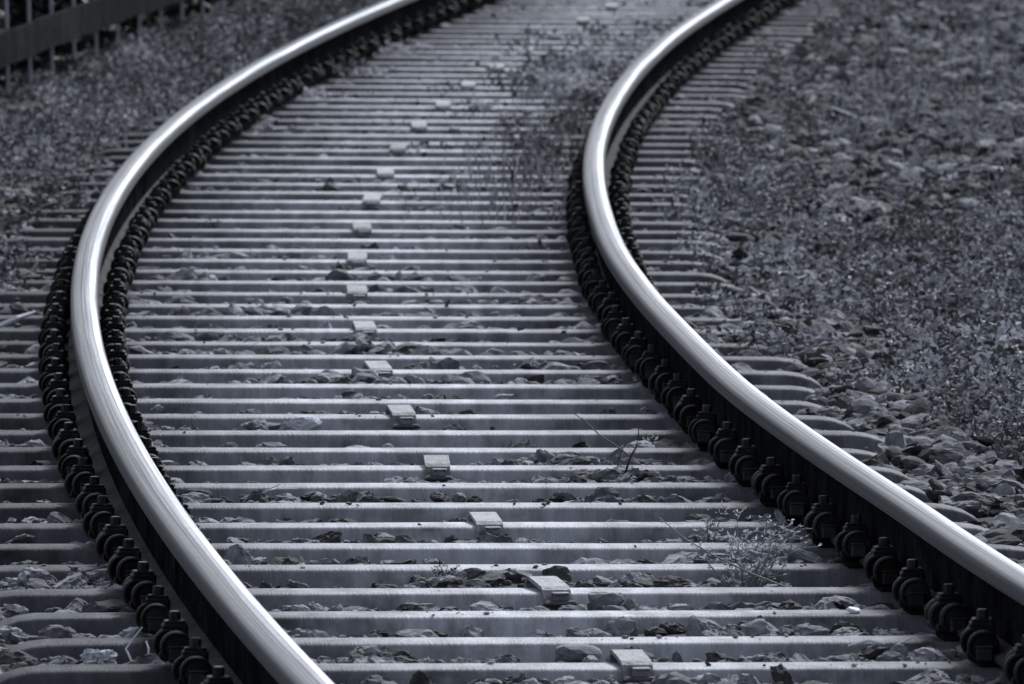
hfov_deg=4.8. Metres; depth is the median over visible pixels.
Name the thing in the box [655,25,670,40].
weed
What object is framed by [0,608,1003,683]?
steel sleeper
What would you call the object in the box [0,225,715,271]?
steel sleeper
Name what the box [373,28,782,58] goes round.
steel sleeper
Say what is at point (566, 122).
weed
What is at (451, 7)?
steel sleeper
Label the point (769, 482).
steel sleeper
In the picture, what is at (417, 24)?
steel sleeper
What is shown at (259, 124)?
weed
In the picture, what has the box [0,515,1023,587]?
steel sleeper
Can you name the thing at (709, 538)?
weed
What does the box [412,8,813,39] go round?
steel sleeper
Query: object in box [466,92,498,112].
weed
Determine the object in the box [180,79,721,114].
steel sleeper
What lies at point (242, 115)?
steel sleeper
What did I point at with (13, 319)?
pale twig
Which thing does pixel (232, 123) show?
steel sleeper
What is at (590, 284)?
steel sleeper
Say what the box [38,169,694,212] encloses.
steel sleeper
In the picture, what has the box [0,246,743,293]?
steel sleeper
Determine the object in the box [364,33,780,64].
steel sleeper
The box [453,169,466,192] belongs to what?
weed
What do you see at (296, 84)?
steel sleeper
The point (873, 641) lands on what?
straw
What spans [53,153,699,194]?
steel sleeper
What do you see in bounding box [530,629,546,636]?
stone
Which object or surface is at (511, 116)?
weed
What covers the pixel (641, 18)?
weed
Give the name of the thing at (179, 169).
steel sleeper
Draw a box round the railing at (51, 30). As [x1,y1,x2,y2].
[0,0,244,96]
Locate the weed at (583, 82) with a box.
[542,64,623,100]
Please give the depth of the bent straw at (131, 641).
23.32 m
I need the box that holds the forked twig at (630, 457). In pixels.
[574,414,638,473]
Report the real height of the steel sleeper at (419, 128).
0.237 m
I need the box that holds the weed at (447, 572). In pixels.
[431,561,459,587]
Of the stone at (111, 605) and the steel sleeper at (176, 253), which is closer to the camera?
the stone at (111, 605)
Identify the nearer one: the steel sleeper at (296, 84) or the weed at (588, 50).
the steel sleeper at (296, 84)
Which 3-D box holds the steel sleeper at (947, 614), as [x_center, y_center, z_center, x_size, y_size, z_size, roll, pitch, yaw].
[0.147,0.589,23.542,2.329,0.238,0.221,0,3,-5]
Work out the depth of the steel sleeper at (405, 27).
55.42 m
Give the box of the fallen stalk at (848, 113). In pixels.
[831,106,871,123]
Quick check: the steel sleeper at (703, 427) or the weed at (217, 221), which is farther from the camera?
the weed at (217, 221)
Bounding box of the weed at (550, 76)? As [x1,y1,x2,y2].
[519,63,595,86]
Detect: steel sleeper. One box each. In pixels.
[0,197,728,240]
[0,205,720,252]
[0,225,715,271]
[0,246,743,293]
[0,256,721,305]
[0,268,741,316]
[0,279,731,328]
[0,291,762,342]
[0,303,767,355]
[0,316,807,370]
[0,330,822,388]
[0,343,814,400]
[0,358,821,414]
[0,372,852,430]
[0,388,884,451]
[0,404,891,465]
[0,422,912,483]
[0,438,930,502]
[0,457,977,522]
[0,475,986,543]
[0,495,1023,565]
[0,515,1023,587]
[0,537,902,612]
[0,559,935,636]
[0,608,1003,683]
[8,583,970,663]
[10,235,727,282]
[11,215,722,263]
[12,187,693,230]
[20,179,701,222]
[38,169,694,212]
[52,144,705,187]
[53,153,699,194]
[54,161,706,203]
[85,136,700,176]
[86,128,703,168]
[90,121,711,158]
[108,113,702,150]
[113,106,729,143]
[134,99,710,135]
[142,93,724,129]
[166,86,722,122]
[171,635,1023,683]
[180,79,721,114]
[187,67,746,100]
[190,73,733,108]
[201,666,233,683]
[305,60,747,94]
[315,55,751,90]
[327,49,753,82]
[339,43,756,76]
[350,38,783,70]
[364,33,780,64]
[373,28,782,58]
[384,23,785,53]
[397,17,793,48]
[408,12,801,44]
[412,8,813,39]
[427,3,811,32]
[442,0,816,27]
[452,0,830,22]
[462,0,839,18]
[473,0,845,13]
[484,0,844,8]
[495,0,857,4]
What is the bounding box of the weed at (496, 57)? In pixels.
[480,49,523,62]
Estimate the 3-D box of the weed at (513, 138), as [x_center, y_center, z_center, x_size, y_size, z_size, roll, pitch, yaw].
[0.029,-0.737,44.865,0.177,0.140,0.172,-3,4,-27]
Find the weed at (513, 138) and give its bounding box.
[496,125,549,149]
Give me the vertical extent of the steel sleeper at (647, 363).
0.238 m
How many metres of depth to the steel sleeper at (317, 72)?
50.37 m
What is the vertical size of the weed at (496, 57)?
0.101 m
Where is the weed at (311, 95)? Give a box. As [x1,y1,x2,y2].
[297,86,332,98]
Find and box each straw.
[125,627,149,660]
[848,636,913,646]
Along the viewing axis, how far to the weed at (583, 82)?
49.13 m
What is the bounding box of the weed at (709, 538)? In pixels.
[700,501,727,542]
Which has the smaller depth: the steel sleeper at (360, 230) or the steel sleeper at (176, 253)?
the steel sleeper at (176, 253)
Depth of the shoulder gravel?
42.16 m
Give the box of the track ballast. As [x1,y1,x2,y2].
[0,0,1023,683]
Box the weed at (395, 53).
[374,40,432,56]
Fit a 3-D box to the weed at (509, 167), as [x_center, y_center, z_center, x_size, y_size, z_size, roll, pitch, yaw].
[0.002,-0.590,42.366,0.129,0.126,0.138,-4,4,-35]
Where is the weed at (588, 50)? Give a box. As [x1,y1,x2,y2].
[566,40,623,68]
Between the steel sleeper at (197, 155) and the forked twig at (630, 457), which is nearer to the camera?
the forked twig at (630, 457)
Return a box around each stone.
[80,648,117,663]
[81,599,128,612]
[240,422,282,430]
[282,416,321,430]
[395,629,438,636]
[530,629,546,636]
[555,644,601,662]
[587,592,624,610]
[829,619,865,633]
[846,607,860,613]
[885,48,916,61]
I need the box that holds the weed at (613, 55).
[578,44,643,74]
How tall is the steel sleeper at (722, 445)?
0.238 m
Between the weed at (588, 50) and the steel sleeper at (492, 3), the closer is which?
the weed at (588, 50)
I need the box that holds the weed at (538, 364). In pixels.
[514,360,549,369]
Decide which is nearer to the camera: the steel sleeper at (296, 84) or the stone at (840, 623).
the stone at (840, 623)
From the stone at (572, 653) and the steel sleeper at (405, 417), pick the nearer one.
the stone at (572, 653)
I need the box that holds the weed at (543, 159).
[522,149,563,174]
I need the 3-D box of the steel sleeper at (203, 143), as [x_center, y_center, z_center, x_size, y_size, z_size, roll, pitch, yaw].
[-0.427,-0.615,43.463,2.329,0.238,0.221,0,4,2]
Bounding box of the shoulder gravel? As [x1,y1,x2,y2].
[691,0,1023,563]
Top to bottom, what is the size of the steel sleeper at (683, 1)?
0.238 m
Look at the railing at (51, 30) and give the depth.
52.11 m
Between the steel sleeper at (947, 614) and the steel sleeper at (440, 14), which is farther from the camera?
the steel sleeper at (440, 14)
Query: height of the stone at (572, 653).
0.050 m
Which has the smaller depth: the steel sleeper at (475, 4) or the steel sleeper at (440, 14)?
the steel sleeper at (440, 14)
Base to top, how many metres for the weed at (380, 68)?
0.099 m
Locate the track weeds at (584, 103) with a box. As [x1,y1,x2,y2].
[258,0,713,249]
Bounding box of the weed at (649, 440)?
[642,431,657,442]
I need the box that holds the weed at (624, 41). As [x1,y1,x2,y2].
[586,31,662,52]
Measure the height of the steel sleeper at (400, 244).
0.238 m
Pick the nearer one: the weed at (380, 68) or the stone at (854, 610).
the stone at (854, 610)
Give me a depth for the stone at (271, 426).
29.94 m
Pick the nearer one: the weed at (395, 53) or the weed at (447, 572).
the weed at (447, 572)
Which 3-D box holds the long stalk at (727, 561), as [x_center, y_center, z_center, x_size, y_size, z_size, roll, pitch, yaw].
[0.447,0.437,25.067,0.015,0.118,0.568,-3,4,-28]
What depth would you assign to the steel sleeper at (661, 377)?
30.64 m
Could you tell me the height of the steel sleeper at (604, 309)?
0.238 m
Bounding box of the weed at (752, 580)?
[690,505,821,586]
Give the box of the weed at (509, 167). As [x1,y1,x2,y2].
[489,155,523,183]
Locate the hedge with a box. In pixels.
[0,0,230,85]
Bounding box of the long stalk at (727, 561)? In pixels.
[659,517,786,586]
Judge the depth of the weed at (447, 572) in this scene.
25.16 m
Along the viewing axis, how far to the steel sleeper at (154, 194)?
39.62 m
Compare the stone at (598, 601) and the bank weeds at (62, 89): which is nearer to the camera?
the stone at (598, 601)
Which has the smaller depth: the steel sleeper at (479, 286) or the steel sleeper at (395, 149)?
the steel sleeper at (479, 286)
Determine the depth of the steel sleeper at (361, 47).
52.90 m
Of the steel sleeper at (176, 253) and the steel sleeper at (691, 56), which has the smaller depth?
the steel sleeper at (176, 253)
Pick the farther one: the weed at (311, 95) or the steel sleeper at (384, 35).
the steel sleeper at (384, 35)
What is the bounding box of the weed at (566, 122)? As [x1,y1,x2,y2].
[541,110,580,135]
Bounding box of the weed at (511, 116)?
[490,112,533,127]
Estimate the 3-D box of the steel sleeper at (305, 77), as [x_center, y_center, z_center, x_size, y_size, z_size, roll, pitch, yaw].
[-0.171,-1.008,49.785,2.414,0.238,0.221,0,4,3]
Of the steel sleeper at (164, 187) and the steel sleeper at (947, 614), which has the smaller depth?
the steel sleeper at (947, 614)
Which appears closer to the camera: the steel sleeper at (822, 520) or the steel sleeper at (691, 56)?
the steel sleeper at (822, 520)
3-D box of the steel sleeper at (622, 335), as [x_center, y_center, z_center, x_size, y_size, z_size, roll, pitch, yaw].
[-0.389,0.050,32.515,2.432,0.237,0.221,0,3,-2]
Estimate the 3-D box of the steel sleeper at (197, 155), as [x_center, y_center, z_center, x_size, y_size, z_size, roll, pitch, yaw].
[-0.443,-0.576,42.821,2.414,0.238,0.241,0,4,1]
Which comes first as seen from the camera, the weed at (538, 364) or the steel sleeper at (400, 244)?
the weed at (538, 364)
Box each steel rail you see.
[68,0,455,683]
[582,0,1023,667]
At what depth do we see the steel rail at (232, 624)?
27.89 m
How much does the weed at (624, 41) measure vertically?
0.158 m
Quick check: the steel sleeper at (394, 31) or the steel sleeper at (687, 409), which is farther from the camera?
the steel sleeper at (394, 31)
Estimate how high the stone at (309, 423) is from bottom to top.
0.055 m
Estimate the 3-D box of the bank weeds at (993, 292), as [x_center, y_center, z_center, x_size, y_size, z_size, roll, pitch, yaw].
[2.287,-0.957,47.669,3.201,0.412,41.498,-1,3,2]
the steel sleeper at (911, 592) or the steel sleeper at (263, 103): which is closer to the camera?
the steel sleeper at (911, 592)
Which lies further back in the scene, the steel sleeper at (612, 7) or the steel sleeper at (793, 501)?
the steel sleeper at (612, 7)
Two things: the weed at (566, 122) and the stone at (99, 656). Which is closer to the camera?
the stone at (99, 656)
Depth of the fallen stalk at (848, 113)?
47.84 m
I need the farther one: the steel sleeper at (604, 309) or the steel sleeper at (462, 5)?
the steel sleeper at (462, 5)
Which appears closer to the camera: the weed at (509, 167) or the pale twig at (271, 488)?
the pale twig at (271, 488)
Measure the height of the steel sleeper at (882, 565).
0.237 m
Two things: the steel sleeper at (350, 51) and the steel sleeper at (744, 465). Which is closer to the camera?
the steel sleeper at (744, 465)
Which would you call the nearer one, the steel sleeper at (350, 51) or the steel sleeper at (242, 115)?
the steel sleeper at (242, 115)
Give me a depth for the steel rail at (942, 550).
27.91 m
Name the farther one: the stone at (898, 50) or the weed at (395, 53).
the weed at (395, 53)
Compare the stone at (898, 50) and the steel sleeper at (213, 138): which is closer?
the steel sleeper at (213, 138)
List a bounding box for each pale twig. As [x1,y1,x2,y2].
[0,310,35,327]
[263,484,296,492]
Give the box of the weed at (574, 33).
[549,22,618,41]
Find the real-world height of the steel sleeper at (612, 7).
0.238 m
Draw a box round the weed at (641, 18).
[622,12,662,21]
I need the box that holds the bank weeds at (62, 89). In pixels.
[0,0,383,340]
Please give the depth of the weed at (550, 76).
50.49 m
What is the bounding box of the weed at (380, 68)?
[351,66,395,74]
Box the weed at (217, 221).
[199,216,223,228]
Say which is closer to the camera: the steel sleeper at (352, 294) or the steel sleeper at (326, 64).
the steel sleeper at (352, 294)
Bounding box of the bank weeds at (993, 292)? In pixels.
[650,0,1023,466]
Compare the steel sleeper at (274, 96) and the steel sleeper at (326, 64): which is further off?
the steel sleeper at (326, 64)
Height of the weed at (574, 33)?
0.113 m
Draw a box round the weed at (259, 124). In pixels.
[252,114,273,126]
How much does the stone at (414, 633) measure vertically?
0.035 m

